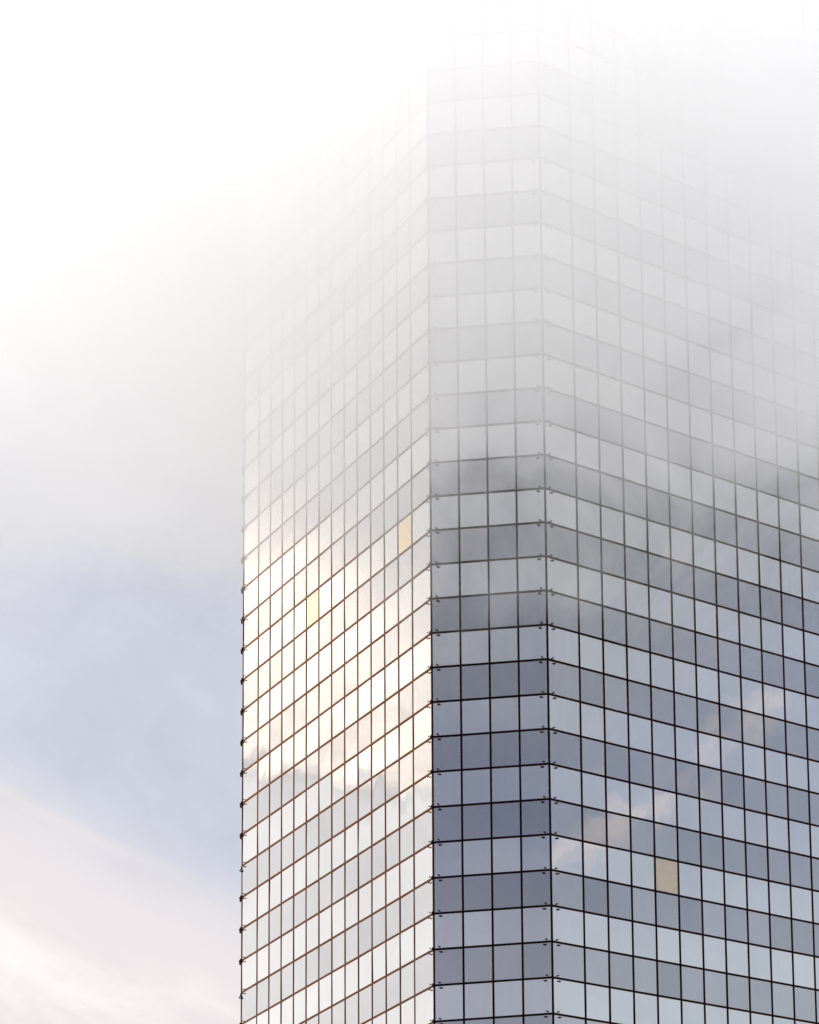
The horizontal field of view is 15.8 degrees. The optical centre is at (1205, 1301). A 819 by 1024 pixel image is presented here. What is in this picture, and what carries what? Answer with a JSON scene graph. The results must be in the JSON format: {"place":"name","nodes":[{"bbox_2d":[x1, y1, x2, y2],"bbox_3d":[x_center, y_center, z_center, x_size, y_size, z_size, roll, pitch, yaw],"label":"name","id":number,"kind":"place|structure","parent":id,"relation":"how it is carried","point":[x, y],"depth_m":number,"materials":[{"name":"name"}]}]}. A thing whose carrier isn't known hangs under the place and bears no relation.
{"place":"outdoors","nodes":[
{"label":"outdoors","id":0,"kind":"place"},
{"bbox_2d":[0,0,290,1023],"label":"sky","id":1,"kind":"structure","parent":0,"point":[122,122],"materials":[{"name":"white"}]},
{"bbox_2d":[239,0,818,1023],"bbox_3d":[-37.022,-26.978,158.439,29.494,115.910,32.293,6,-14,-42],"label":"skyscraper","id":2,"kind":"structure","parent":0,"point":[529,622],"depth_m":147.05,"materials":[{"name":"grey glass"}]},
{"bbox_2d":[307,590,317,626],"bbox_3d":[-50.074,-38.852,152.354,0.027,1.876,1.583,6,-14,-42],"label":"window pane","id":3,"kind":"structure","parent":2,"relation":"in","point":[312,601],"depth_m":152.37,"materials":[{"name":"yellow glass"}]},
{"bbox_2d":[398,514,410,554],"bbox_3d":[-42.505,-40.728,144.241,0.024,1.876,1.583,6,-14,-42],"label":"window pane","id":4,"kind":"structure","parent":2,"relation":"in","point":[404,527],"depth_m":144.26,"materials":[{"name":"beige glass"}]},
{"bbox_2d":[431,395,456,427],"bbox_3d":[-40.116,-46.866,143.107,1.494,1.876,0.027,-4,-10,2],"label":"window pane","id":5,"kind":"structure","parent":2,"relation":"in","point":[443,408],"depth_m":143.11,"materials":[{"name":"grey glass"}]},
{"bbox_2d":[431,462,457,494],"bbox_3d":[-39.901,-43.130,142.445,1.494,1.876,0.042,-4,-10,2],"label":"window pane","id":6,"kind":"structure","parent":2,"relation":"in","point":[444,476],"depth_m":142.44,"materials":[{"name":"grey glass"}]},
{"bbox_2d":[431,429,457,461],"bbox_3d":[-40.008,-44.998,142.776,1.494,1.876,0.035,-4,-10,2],"label":"window pane","id":7,"kind":"structure","parent":2,"relation":"in","point":[444,446],"depth_m":142.76,"materials":[{"name":"grey glass"}]},
{"bbox_2d":[432,496,457,528],"bbox_3d":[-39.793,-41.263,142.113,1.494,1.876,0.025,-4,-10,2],"label":"window pane","id":8,"kind":"structure","parent":2,"relation":"in","point":[444,509],"depth_m":142.10,"materials":[{"name":"grey glass"}]},
{"bbox_2d":[432,598,458,631],"bbox_3d":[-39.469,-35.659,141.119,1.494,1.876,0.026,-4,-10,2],"label":"window pane","id":9,"kind":"structure","parent":2,"relation":"in","point":[445,612],"depth_m":141.11,"materials":[{"name":"grey glass"}]},
{"bbox_2d":[432,564,458,597],"bbox_3d":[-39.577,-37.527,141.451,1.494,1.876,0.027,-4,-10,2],"label":"window pane","id":10,"kind":"structure","parent":2,"relation":"in","point":[445,578],"depth_m":141.44,"materials":[{"name":"grey glass"}]},
{"bbox_2d":[432,530,458,562],"bbox_3d":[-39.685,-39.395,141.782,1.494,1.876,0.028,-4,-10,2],"label":"window pane","id":11,"kind":"structure","parent":2,"relation":"in","point":[444,543],"depth_m":141.78,"materials":[{"name":"grey glass"}]},
{"bbox_2d":[433,701,459,735],"bbox_3d":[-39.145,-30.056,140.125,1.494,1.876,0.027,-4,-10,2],"label":"window pane","id":12,"kind":"structure","parent":2,"relation":"in","point":[446,715],"depth_m":140.10,"materials":[{"name":"grey glass"}]},
{"bbox_2d":[433,667,459,700],"bbox_3d":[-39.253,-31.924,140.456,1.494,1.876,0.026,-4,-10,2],"label":"window pane","id":13,"kind":"structure","parent":2,"relation":"in","point":[446,681],"depth_m":140.44,"materials":[{"name":"grey glass"}]},
{"bbox_2d":[433,632,459,665],"bbox_3d":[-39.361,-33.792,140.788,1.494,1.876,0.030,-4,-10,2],"label":"window pane","id":14,"kind":"structure","parent":2,"relation":"in","point":[445,645],"depth_m":140.78,"materials":[{"name":"grey glass"}]},
{"bbox_2d":[433,736,460,770],"bbox_3d":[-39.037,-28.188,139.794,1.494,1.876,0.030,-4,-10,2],"label":"window pane","id":15,"kind":"structure","parent":2,"relation":"in","point":[446,750],"depth_m":139.79,"materials":[{"name":"grey glass"}]},
{"bbox_2d":[434,806,460,840],"bbox_3d":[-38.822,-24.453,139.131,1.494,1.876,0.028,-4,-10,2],"label":"window pane","id":16,"kind":"structure","parent":2,"relation":"in","point":[447,820],"depth_m":139.11,"materials":[{"name":"grey glass"}]},
{"bbox_2d":[434,771,460,805],"bbox_3d":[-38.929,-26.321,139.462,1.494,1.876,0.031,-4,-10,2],"label":"window pane","id":17,"kind":"structure","parent":2,"relation":"in","point":[447,785],"depth_m":139.45,"materials":[{"name":"blue glass"}]},
{"bbox_2d":[434,842,461,876],"bbox_3d":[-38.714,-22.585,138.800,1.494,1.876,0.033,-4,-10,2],"label":"window pane","id":18,"kind":"structure","parent":2,"relation":"in","point":[447,856],"depth_m":138.80,"materials":[{"name":"grey glass"}]},
{"bbox_2d":[435,913,461,947],"bbox_3d":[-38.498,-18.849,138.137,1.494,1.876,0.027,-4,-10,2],"label":"window pane","id":19,"kind":"structure","parent":2,"relation":"in","point":[448,927],"depth_m":138.13,"materials":[{"name":"grey glass"}]},
{"bbox_2d":[435,877,461,911],"bbox_3d":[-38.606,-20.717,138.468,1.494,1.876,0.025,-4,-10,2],"label":"window pane","id":20,"kind":"structure","parent":2,"relation":"in","point":[448,891],"depth_m":138.47,"materials":[{"name":"grey glass"}]},
{"bbox_2d":[435,985,462,1019],"bbox_3d":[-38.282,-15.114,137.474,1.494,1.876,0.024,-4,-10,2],"label":"window pane","id":21,"kind":"structure","parent":2,"relation":"in","point":[448,999],"depth_m":137.46,"materials":[{"name":"grey glass"}]},
{"bbox_2d":[435,949,462,983],"bbox_3d":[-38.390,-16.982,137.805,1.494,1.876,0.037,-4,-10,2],"label":"window pane","id":22,"kind":"structure","parent":2,"relation":"in","point":[448,963],"depth_m":137.79,"materials":[{"name":"grey glass"}]},
{"bbox_2d":[459,360,484,392],"bbox_3d":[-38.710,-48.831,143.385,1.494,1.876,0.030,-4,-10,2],"label":"window pane","id":23,"kind":"structure","parent":2,"relation":"in","point":[471,373],"depth_m":143.39,"materials":[{"name":"grey glass"}]},
{"bbox_2d":[459,426,485,459],"bbox_3d":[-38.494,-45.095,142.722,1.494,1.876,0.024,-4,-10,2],"label":"window pane","id":24,"kind":"structure","parent":2,"relation":"in","point":[472,439],"depth_m":142.72,"materials":[{"name":"grey glass"}]},
{"bbox_2d":[459,393,485,425],"bbox_3d":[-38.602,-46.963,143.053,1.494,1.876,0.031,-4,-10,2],"label":"window pane","id":25,"kind":"structure","parent":2,"relation":"in","point":[472,407],"depth_m":143.04,"materials":[{"name":"grey glass"}]},
{"bbox_2d":[460,527,486,560],"bbox_3d":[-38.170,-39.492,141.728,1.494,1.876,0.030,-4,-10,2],"label":"window pane","id":26,"kind":"structure","parent":2,"relation":"in","point":[473,541],"depth_m":141.71,"materials":[{"name":"grey glass"}]},
{"bbox_2d":[460,494,486,526],"bbox_3d":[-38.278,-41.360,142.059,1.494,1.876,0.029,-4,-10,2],"label":"window pane","id":27,"kind":"structure","parent":2,"relation":"in","point":[473,508],"depth_m":142.06,"materials":[{"name":"grey glass"}]},
{"bbox_2d":[460,460,486,492],"bbox_3d":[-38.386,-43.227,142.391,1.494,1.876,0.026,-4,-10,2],"label":"window pane","id":28,"kind":"structure","parent":2,"relation":"in","point":[472,473],"depth_m":142.37,"materials":[{"name":"grey glass"}]},
{"bbox_2d":[461,596,487,629],"bbox_3d":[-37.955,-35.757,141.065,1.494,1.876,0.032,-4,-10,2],"label":"window pane","id":29,"kind":"structure","parent":2,"relation":"in","point":[474,610],"depth_m":141.06,"materials":[{"name":"grey glass"}]},
{"bbox_2d":[461,561,487,594],"bbox_3d":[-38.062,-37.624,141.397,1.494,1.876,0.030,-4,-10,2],"label":"window pane","id":30,"kind":"structure","parent":2,"relation":"in","point":[474,575],"depth_m":141.37,"materials":[{"name":"grey glass"}]},
{"bbox_2d":[461,630,488,663],"bbox_3d":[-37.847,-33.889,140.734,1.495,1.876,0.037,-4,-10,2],"label":"window pane","id":31,"kind":"structure","parent":2,"relation":"in","point":[474,644],"depth_m":140.72,"materials":[{"name":"grey glass"}]},
{"bbox_2d":[462,699,488,733],"bbox_3d":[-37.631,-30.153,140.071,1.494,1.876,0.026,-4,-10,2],"label":"window pane","id":32,"kind":"structure","parent":2,"relation":"in","point":[475,713],"depth_m":140.06,"materials":[{"name":"grey glass"}]},
{"bbox_2d":[462,664,488,698],"bbox_3d":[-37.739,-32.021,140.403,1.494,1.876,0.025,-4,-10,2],"label":"window pane","id":33,"kind":"structure","parent":2,"relation":"in","point":[475,679],"depth_m":140.41,"materials":[{"name":"grey glass"}]},
{"bbox_2d":[462,734,489,768],"bbox_3d":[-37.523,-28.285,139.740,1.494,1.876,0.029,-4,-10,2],"label":"window pane","id":34,"kind":"structure","parent":2,"relation":"in","point":[475,748],"depth_m":139.72,"materials":[{"name":"grey glass"}]},
{"bbox_2d":[463,769,489,803],"bbox_3d":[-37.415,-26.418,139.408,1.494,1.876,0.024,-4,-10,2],"label":"window pane","id":35,"kind":"structure","parent":2,"relation":"in","point":[476,783],"depth_m":139.38,"materials":[{"name":"blue glass"}]},
{"bbox_2d":[463,839,490,874],"bbox_3d":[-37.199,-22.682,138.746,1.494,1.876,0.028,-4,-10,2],"label":"window pane","id":36,"kind":"structure","parent":2,"relation":"in","point":[476,854],"depth_m":138.74,"materials":[{"name":"grey glass"}]},
{"bbox_2d":[463,804,490,838],"bbox_3d":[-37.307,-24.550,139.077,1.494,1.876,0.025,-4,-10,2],"label":"window pane","id":37,"kind":"structure","parent":2,"relation":"in","point":[476,818],"depth_m":139.08,"materials":[{"name":"grey glass"}]},
{"bbox_2d":[464,875,490,909],"bbox_3d":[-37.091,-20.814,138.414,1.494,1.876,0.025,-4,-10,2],"label":"window pane","id":38,"kind":"structure","parent":2,"relation":"in","point":[477,889],"depth_m":138.40,"materials":[{"name":"grey glass"}]},
{"bbox_2d":[464,947,491,981],"bbox_3d":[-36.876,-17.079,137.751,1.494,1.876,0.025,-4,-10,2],"label":"window pane","id":39,"kind":"structure","parent":2,"relation":"in","point":[478,961],"depth_m":137.76,"materials":[{"name":"grey glass"}]},
{"bbox_2d":[464,911,491,945],"bbox_3d":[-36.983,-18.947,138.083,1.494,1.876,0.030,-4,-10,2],"label":"window pane","id":40,"kind":"structure","parent":2,"relation":"in","point":[477,925],"depth_m":138.06,"materials":[{"name":"grey glass"}]},
{"bbox_2d":[465,983,492,1017],"bbox_3d":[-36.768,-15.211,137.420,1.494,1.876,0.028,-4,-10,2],"label":"window pane","id":41,"kind":"structure","parent":2,"relation":"in","point":[478,997],"depth_m":137.42,"materials":[{"name":"grey glass"}]},
{"bbox_2d":[487,357,513,390],"bbox_3d":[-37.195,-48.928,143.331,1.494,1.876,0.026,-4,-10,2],"label":"window pane","id":42,"kind":"structure","parent":2,"relation":"in","point":[500,372],"depth_m":143.32,"materials":[{"name":"grey glass"}]},
{"bbox_2d":[488,391,513,423],"bbox_3d":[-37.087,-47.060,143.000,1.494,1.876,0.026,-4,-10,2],"label":"window pane","id":43,"kind":"structure","parent":2,"relation":"in","point":[500,404],"depth_m":143.00,"materials":[{"name":"grey glass"}]},
{"bbox_2d":[488,458,514,490],"bbox_3d":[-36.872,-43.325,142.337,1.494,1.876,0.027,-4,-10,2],"label":"window pane","id":44,"kind":"structure","parent":2,"relation":"in","point":[501,472],"depth_m":142.34,"materials":[{"name":"grey glass"}]},
{"bbox_2d":[488,424,514,457],"bbox_3d":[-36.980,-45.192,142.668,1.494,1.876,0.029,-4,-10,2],"label":"window pane","id":45,"kind":"structure","parent":2,"relation":"in","point":[501,438],"depth_m":142.65,"materials":[{"name":"grey glass"}]},
{"bbox_2d":[489,525,515,558],"bbox_3d":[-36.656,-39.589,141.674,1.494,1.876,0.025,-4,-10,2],"label":"window pane","id":46,"kind":"structure","parent":2,"relation":"in","point":[502,539],"depth_m":141.68,"materials":[{"name":"grey glass"}]},
{"bbox_2d":[489,491,515,524],"bbox_3d":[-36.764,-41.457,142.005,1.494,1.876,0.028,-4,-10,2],"label":"window pane","id":47,"kind":"structure","parent":2,"relation":"in","point":[502,508],"depth_m":141.99,"materials":[{"name":"grey glass"}]},
{"bbox_2d":[489,559,516,592],"bbox_3d":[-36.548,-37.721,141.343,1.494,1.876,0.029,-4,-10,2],"label":"window pane","id":48,"kind":"structure","parent":2,"relation":"in","point":[502,572],"depth_m":141.33,"materials":[{"name":"grey glass"}]},
{"bbox_2d":[490,593,516,627],"bbox_3d":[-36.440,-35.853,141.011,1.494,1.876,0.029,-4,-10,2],"label":"window pane","id":49,"kind":"structure","parent":2,"relation":"in","point":[503,608],"depth_m":140.99,"materials":[{"name":"grey glass"}]},
{"bbox_2d":[490,628,517,661],"bbox_3d":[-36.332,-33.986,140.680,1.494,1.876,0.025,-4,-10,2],"label":"window pane","id":50,"kind":"structure","parent":2,"relation":"in","point":[503,642],"depth_m":140.68,"materials":[{"name":"grey glass"}]},
{"bbox_2d":[491,697,517,731],"bbox_3d":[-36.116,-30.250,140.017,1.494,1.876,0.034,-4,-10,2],"label":"window pane","id":51,"kind":"structure","parent":2,"relation":"in","point":[504,711],"depth_m":140.00,"materials":[{"name":"grey glass"}]},
{"bbox_2d":[491,662,517,696],"bbox_3d":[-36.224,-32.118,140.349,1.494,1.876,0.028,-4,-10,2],"label":"window pane","id":52,"kind":"structure","parent":2,"relation":"in","point":[504,676],"depth_m":140.34,"materials":[{"name":"grey glass"}]},
{"bbox_2d":[491,732,518,766],"bbox_3d":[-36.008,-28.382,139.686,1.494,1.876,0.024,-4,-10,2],"label":"window pane","id":53,"kind":"structure","parent":2,"relation":"in","point":[505,746],"depth_m":139.69,"materials":[{"name":"grey glass"}]},
{"bbox_2d":[492,767,518,801],"bbox_3d":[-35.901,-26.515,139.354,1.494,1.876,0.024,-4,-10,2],"label":"window pane","id":54,"kind":"structure","parent":2,"relation":"in","point":[505,781],"depth_m":139.35,"materials":[{"name":"grey glass"}]},
{"bbox_2d":[492,802,519,836],"bbox_3d":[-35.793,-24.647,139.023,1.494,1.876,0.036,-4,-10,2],"label":"window pane","id":55,"kind":"structure","parent":2,"relation":"in","point":[505,816],"depth_m":139.01,"materials":[{"name":"grey glass"}]},
{"bbox_2d":[493,837,519,872],"bbox_3d":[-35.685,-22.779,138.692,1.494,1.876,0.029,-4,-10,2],"label":"window pane","id":56,"kind":"structure","parent":2,"relation":"in","point":[506,851],"depth_m":138.67,"materials":[{"name":"grey glass"}]},
{"bbox_2d":[493,909,520,943],"bbox_3d":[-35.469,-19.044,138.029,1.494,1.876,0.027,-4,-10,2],"label":"window pane","id":57,"kind":"structure","parent":2,"relation":"in","point":[507,923],"depth_m":138.03,"materials":[{"name":"grey glass"}]},
{"bbox_2d":[493,873,520,907],"bbox_3d":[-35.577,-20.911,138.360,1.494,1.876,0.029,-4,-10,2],"label":"window pane","id":58,"kind":"structure","parent":2,"relation":"in","point":[506,887],"depth_m":138.36,"materials":[{"name":"grey glass"}]},
{"bbox_2d":[494,980,521,1015],"bbox_3d":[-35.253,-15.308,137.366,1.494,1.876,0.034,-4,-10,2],"label":"window pane","id":59,"kind":"structure","parent":2,"relation":"in","point":[507,995],"depth_m":137.35,"materials":[{"name":"grey glass"}]},
{"bbox_2d":[494,944,521,979],"bbox_3d":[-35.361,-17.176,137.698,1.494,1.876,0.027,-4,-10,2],"label":"window pane","id":60,"kind":"structure","parent":2,"relation":"in","point":[508,958],"depth_m":137.69,"materials":[{"name":"grey glass"}]},
{"bbox_2d":[516,355,541,387],"bbox_3d":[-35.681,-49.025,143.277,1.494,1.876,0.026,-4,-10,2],"label":"window pane","id":61,"kind":"structure","parent":2,"relation":"in","point":[528,368],"depth_m":143.28,"materials":[{"name":"grey glass"}]},
{"bbox_2d":[516,422,542,454],"bbox_3d":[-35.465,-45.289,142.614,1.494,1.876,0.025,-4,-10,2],"label":"window pane","id":62,"kind":"structure","parent":2,"relation":"in","point":[529,435],"depth_m":142.62,"materials":[{"name":"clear glass"}]},
{"bbox_2d":[516,389,542,421],"bbox_3d":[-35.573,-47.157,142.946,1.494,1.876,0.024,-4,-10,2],"label":"window pane","id":63,"kind":"structure","parent":2,"relation":"in","point":[529,403],"depth_m":142.93,"materials":[{"name":"grey glass"}]},
{"bbox_2d":[517,489,543,522],"bbox_3d":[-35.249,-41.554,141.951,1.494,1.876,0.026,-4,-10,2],"label":"window pane","id":64,"kind":"structure","parent":2,"relation":"in","point":[530,502],"depth_m":141.96,"materials":[{"name":"grey glass"}]},
{"bbox_2d":[517,456,543,488],"bbox_3d":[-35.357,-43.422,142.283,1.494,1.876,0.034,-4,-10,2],"label":"window pane","id":65,"kind":"structure","parent":2,"relation":"in","point":[530,470],"depth_m":142.27,"materials":[{"name":"grey glass"}]},
{"bbox_2d":[242,0,818,1023],"bbox_3d":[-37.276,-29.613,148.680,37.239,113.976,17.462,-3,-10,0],"label":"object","id":66,"kind":"structure","parent":2,"relation":"in","point":[554,115],"depth_m":148.48,"materials":[{"name":"grey glass"}]},
{"bbox_2d":[518,557,544,590],"bbox_3d":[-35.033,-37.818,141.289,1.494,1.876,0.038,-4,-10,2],"label":"window pane","id":67,"kind":"structure","parent":2,"relation":"in","point":[531,571],"depth_m":141.27,"materials":[{"name":"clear glass"}]},
{"bbox_2d":[518,523,544,556],"bbox_3d":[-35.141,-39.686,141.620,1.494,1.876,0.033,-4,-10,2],"label":"window pane","id":68,"kind":"structure","parent":2,"relation":"in","point":[531,537],"depth_m":141.61,"materials":[{"name":"grey glass"}]},
{"bbox_2d":[519,591,545,625],"bbox_3d":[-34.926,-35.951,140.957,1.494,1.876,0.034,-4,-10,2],"label":"window pane","id":69,"kind":"structure","parent":2,"relation":"in","point":[532,605],"depth_m":140.96,"materials":[{"name":"grey glass"}]},
{"bbox_2d":[519,626,546,659],"bbox_3d":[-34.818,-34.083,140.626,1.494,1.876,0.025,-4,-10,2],"label":"window pane","id":70,"kind":"structure","parent":2,"relation":"in","point":[532,640],"depth_m":140.61,"materials":[{"name":"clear glass"}]},
{"bbox_2d":[520,660,546,694],"bbox_3d":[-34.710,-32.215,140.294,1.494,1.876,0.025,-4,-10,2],"label":"window pane","id":71,"kind":"structure","parent":2,"relation":"in","point":[533,674],"depth_m":140.27,"materials":[{"name":"grey glass"}]},
{"bbox_2d":[520,695,547,728],"bbox_3d":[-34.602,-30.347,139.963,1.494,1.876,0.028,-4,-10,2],"label":"window pane","id":72,"kind":"structure","parent":2,"relation":"in","point":[533,709],"depth_m":139.96,"materials":[{"name":"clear glass"}]},
{"bbox_2d":[521,730,547,764],"bbox_3d":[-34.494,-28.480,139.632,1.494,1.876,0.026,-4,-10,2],"label":"window pane","id":73,"kind":"structure","parent":2,"relation":"in","point":[534,744],"depth_m":139.62,"materials":[{"name":"grey glass"}]},
{"bbox_2d":[521,765,548,799],"bbox_3d":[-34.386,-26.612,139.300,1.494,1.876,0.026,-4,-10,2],"label":"window pane","id":74,"kind":"structure","parent":2,"relation":"in","point":[534,779],"depth_m":139.28,"materials":[{"name":"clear glass"}]},
{"bbox_2d":[522,800,548,834],"bbox_3d":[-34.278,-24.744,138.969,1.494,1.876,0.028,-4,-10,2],"label":"window pane","id":75,"kind":"structure","parent":2,"relation":"in","point":[535,814],"depth_m":138.97,"materials":[{"name":"grey glass"}]},
{"bbox_2d":[522,835,549,870],"bbox_3d":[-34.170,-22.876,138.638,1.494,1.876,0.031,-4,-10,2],"label":"window pane","id":76,"kind":"structure","parent":2,"relation":"in","point":[535,849],"depth_m":138.63,"materials":[{"name":"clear glass"}]},
{"bbox_2d":[523,871,549,905],"bbox_3d":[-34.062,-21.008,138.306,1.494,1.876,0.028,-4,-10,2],"label":"window pane","id":77,"kind":"structure","parent":2,"relation":"in","point":[536,885],"depth_m":138.30,"materials":[{"name":"grey glass"}]},
{"bbox_2d":[523,942,550,977],"bbox_3d":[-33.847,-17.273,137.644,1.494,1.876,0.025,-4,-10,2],"label":"window pane","id":78,"kind":"structure","parent":2,"relation":"in","point":[537,956],"depth_m":137.62,"materials":[{"name":"grey glass"}]},
{"bbox_2d":[523,907,550,941],"bbox_3d":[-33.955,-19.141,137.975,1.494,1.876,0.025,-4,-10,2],"label":"window pane","id":79,"kind":"structure","parent":2,"relation":"in","point":[536,921],"depth_m":137.96,"materials":[{"name":"grey glass"}]},
{"bbox_2d":[524,978,551,1013],"bbox_3d":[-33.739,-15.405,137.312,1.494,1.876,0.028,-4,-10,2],"label":"window pane","id":80,"kind":"structure","parent":2,"relation":"in","point":[538,992],"depth_m":137.29,"materials":[{"name":"grey glass"}]},
{"bbox_2d":[543,257,571,297],"bbox_3d":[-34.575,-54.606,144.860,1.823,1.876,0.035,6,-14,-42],"label":"window pane","id":81,"kind":"structure","parent":2,"relation":"in","point":[557,276],"depth_m":144.86,"materials":[{"name":"grey glass"}]},
{"bbox_2d":[543,289,572,330],"bbox_3d":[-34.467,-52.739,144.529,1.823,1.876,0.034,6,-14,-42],"label":"window pane","id":82,"kind":"structure","parent":2,"relation":"in","point":[557,309],"depth_m":144.51,"materials":[{"name":"grey glass"}]},
{"bbox_2d":[544,323,572,362],"bbox_3d":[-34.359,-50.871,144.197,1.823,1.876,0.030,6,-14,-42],"label":"window pane","id":83,"kind":"structure","parent":2,"relation":"in","point":[558,342],"depth_m":144.19,"materials":[{"name":"grey glass"}]},
{"bbox_2d":[544,356,573,395],"bbox_3d":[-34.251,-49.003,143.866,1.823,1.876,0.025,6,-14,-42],"label":"window pane","id":84,"kind":"structure","parent":2,"relation":"in","point":[559,375],"depth_m":143.88,"materials":[{"name":"grey glass"}]},
{"bbox_2d":[545,422,574,462],"bbox_3d":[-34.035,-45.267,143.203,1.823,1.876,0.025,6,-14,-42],"label":"window pane","id":85,"kind":"structure","parent":2,"relation":"in","point":[559,441],"depth_m":143.21,"materials":[{"name":"grey glass"}]},
{"bbox_2d":[545,389,574,429],"bbox_3d":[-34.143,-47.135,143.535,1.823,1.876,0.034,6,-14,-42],"label":"window pane","id":86,"kind":"structure","parent":2,"relation":"in","point":[559,408],"depth_m":143.53,"materials":[{"name":"grey glass"}]},
{"bbox_2d":[546,490,575,529],"bbox_3d":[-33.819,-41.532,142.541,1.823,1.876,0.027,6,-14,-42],"label":"window pane","id":87,"kind":"structure","parent":2,"relation":"in","point":[560,508],"depth_m":142.55,"materials":[{"name":"grey glass"}]},
{"bbox_2d":[546,456,575,495],"bbox_3d":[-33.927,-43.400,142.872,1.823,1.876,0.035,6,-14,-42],"label":"window pane","id":88,"kind":"structure","parent":2,"relation":"in","point":[560,475],"depth_m":142.86,"materials":[{"name":"grey glass"}]},
{"bbox_2d":[547,557,576,596],"bbox_3d":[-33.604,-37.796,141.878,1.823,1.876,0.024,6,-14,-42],"label":"window pane","id":89,"kind":"structure","parent":2,"relation":"in","point":[562,576],"depth_m":141.85,"materials":[{"name":"grey glass"}]},
{"bbox_2d":[547,524,576,563],"bbox_3d":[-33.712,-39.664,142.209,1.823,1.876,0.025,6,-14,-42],"label":"window pane","id":90,"kind":"structure","parent":2,"relation":"in","point":[561,542],"depth_m":142.20,"materials":[{"name":"grey glass"}]},
{"bbox_2d":[548,592,577,631],"bbox_3d":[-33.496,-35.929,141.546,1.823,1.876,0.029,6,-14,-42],"label":"window pane","id":91,"kind":"structure","parent":2,"relation":"in","point":[562,610],"depth_m":141.54,"materials":[{"name":"grey glass"}]},
{"bbox_2d":[548,626,578,665],"bbox_3d":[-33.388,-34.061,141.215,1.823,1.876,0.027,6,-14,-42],"label":"window pane","id":92,"kind":"structure","parent":2,"relation":"in","point":[563,645],"depth_m":141.23,"materials":[{"name":"grey glass"}]},
{"bbox_2d":[549,661,578,699],"bbox_3d":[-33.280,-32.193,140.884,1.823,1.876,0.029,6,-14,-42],"label":"window pane","id":93,"kind":"structure","parent":2,"relation":"in","point":[563,679],"depth_m":140.89,"materials":[{"name":"grey glass"}]},
{"bbox_2d":[549,695,579,734],"bbox_3d":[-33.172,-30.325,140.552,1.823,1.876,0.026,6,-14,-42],"label":"window pane","id":94,"kind":"structure","parent":2,"relation":"in","point":[564,713],"depth_m":140.54,"materials":[{"name":"grey glass"}]},
{"bbox_2d":[550,730,579,769],"bbox_3d":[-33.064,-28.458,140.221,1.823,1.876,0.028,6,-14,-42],"label":"window pane","id":95,"kind":"structure","parent":2,"relation":"in","point":[564,748],"depth_m":140.20,"materials":[{"name":"grey glass"}]},
{"bbox_2d":[550,765,580,804],"bbox_3d":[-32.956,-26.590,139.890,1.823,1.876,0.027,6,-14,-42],"label":"window pane","id":96,"kind":"structure","parent":2,"relation":"in","point":[565,783],"depth_m":139.89,"materials":[{"name":"grey glass"}]},
{"bbox_2d":[551,800,581,839],"bbox_3d":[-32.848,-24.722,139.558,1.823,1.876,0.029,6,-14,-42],"label":"window pane","id":97,"kind":"structure","parent":2,"relation":"in","point":[565,818],"depth_m":139.55,"materials":[{"name":"grey glass"}]},
{"bbox_2d":[552,836,581,874],"bbox_3d":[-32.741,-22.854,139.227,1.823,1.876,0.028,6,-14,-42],"label":"window pane","id":98,"kind":"structure","parent":2,"relation":"in","point":[566,853],"depth_m":139.25,"materials":[{"name":"grey glass"}]},
{"bbox_2d":[552,871,582,909],"bbox_3d":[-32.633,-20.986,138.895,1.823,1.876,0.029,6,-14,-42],"label":"window pane","id":99,"kind":"structure","parent":2,"relation":"in","point":[567,890],"depth_m":138.91,"materials":[{"name":"grey glass"}]},
{"bbox_2d":[553,943,583,981],"bbox_3d":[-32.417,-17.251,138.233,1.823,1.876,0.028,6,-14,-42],"label":"window pane","id":100,"kind":"structure","parent":2,"relation":"in","point":[568,960],"depth_m":138.23,"materials":[{"name":"grey glass"}]},
{"bbox_2d":[553,907,583,945],"bbox_3d":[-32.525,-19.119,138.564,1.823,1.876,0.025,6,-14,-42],"label":"window pane","id":101,"kind":"structure","parent":2,"relation":"in","point":[567,924],"depth_m":138.57,"materials":[{"name":"grey glass"}]},
{"bbox_2d":[554,979,584,1017],"bbox_3d":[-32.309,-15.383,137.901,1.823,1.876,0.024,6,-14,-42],"label":"window pane","id":102,"kind":"structure","parent":2,"relation":"in","point":[569,999],"depth_m":137.89,"materials":[{"name":"grey glass"}]}
]}

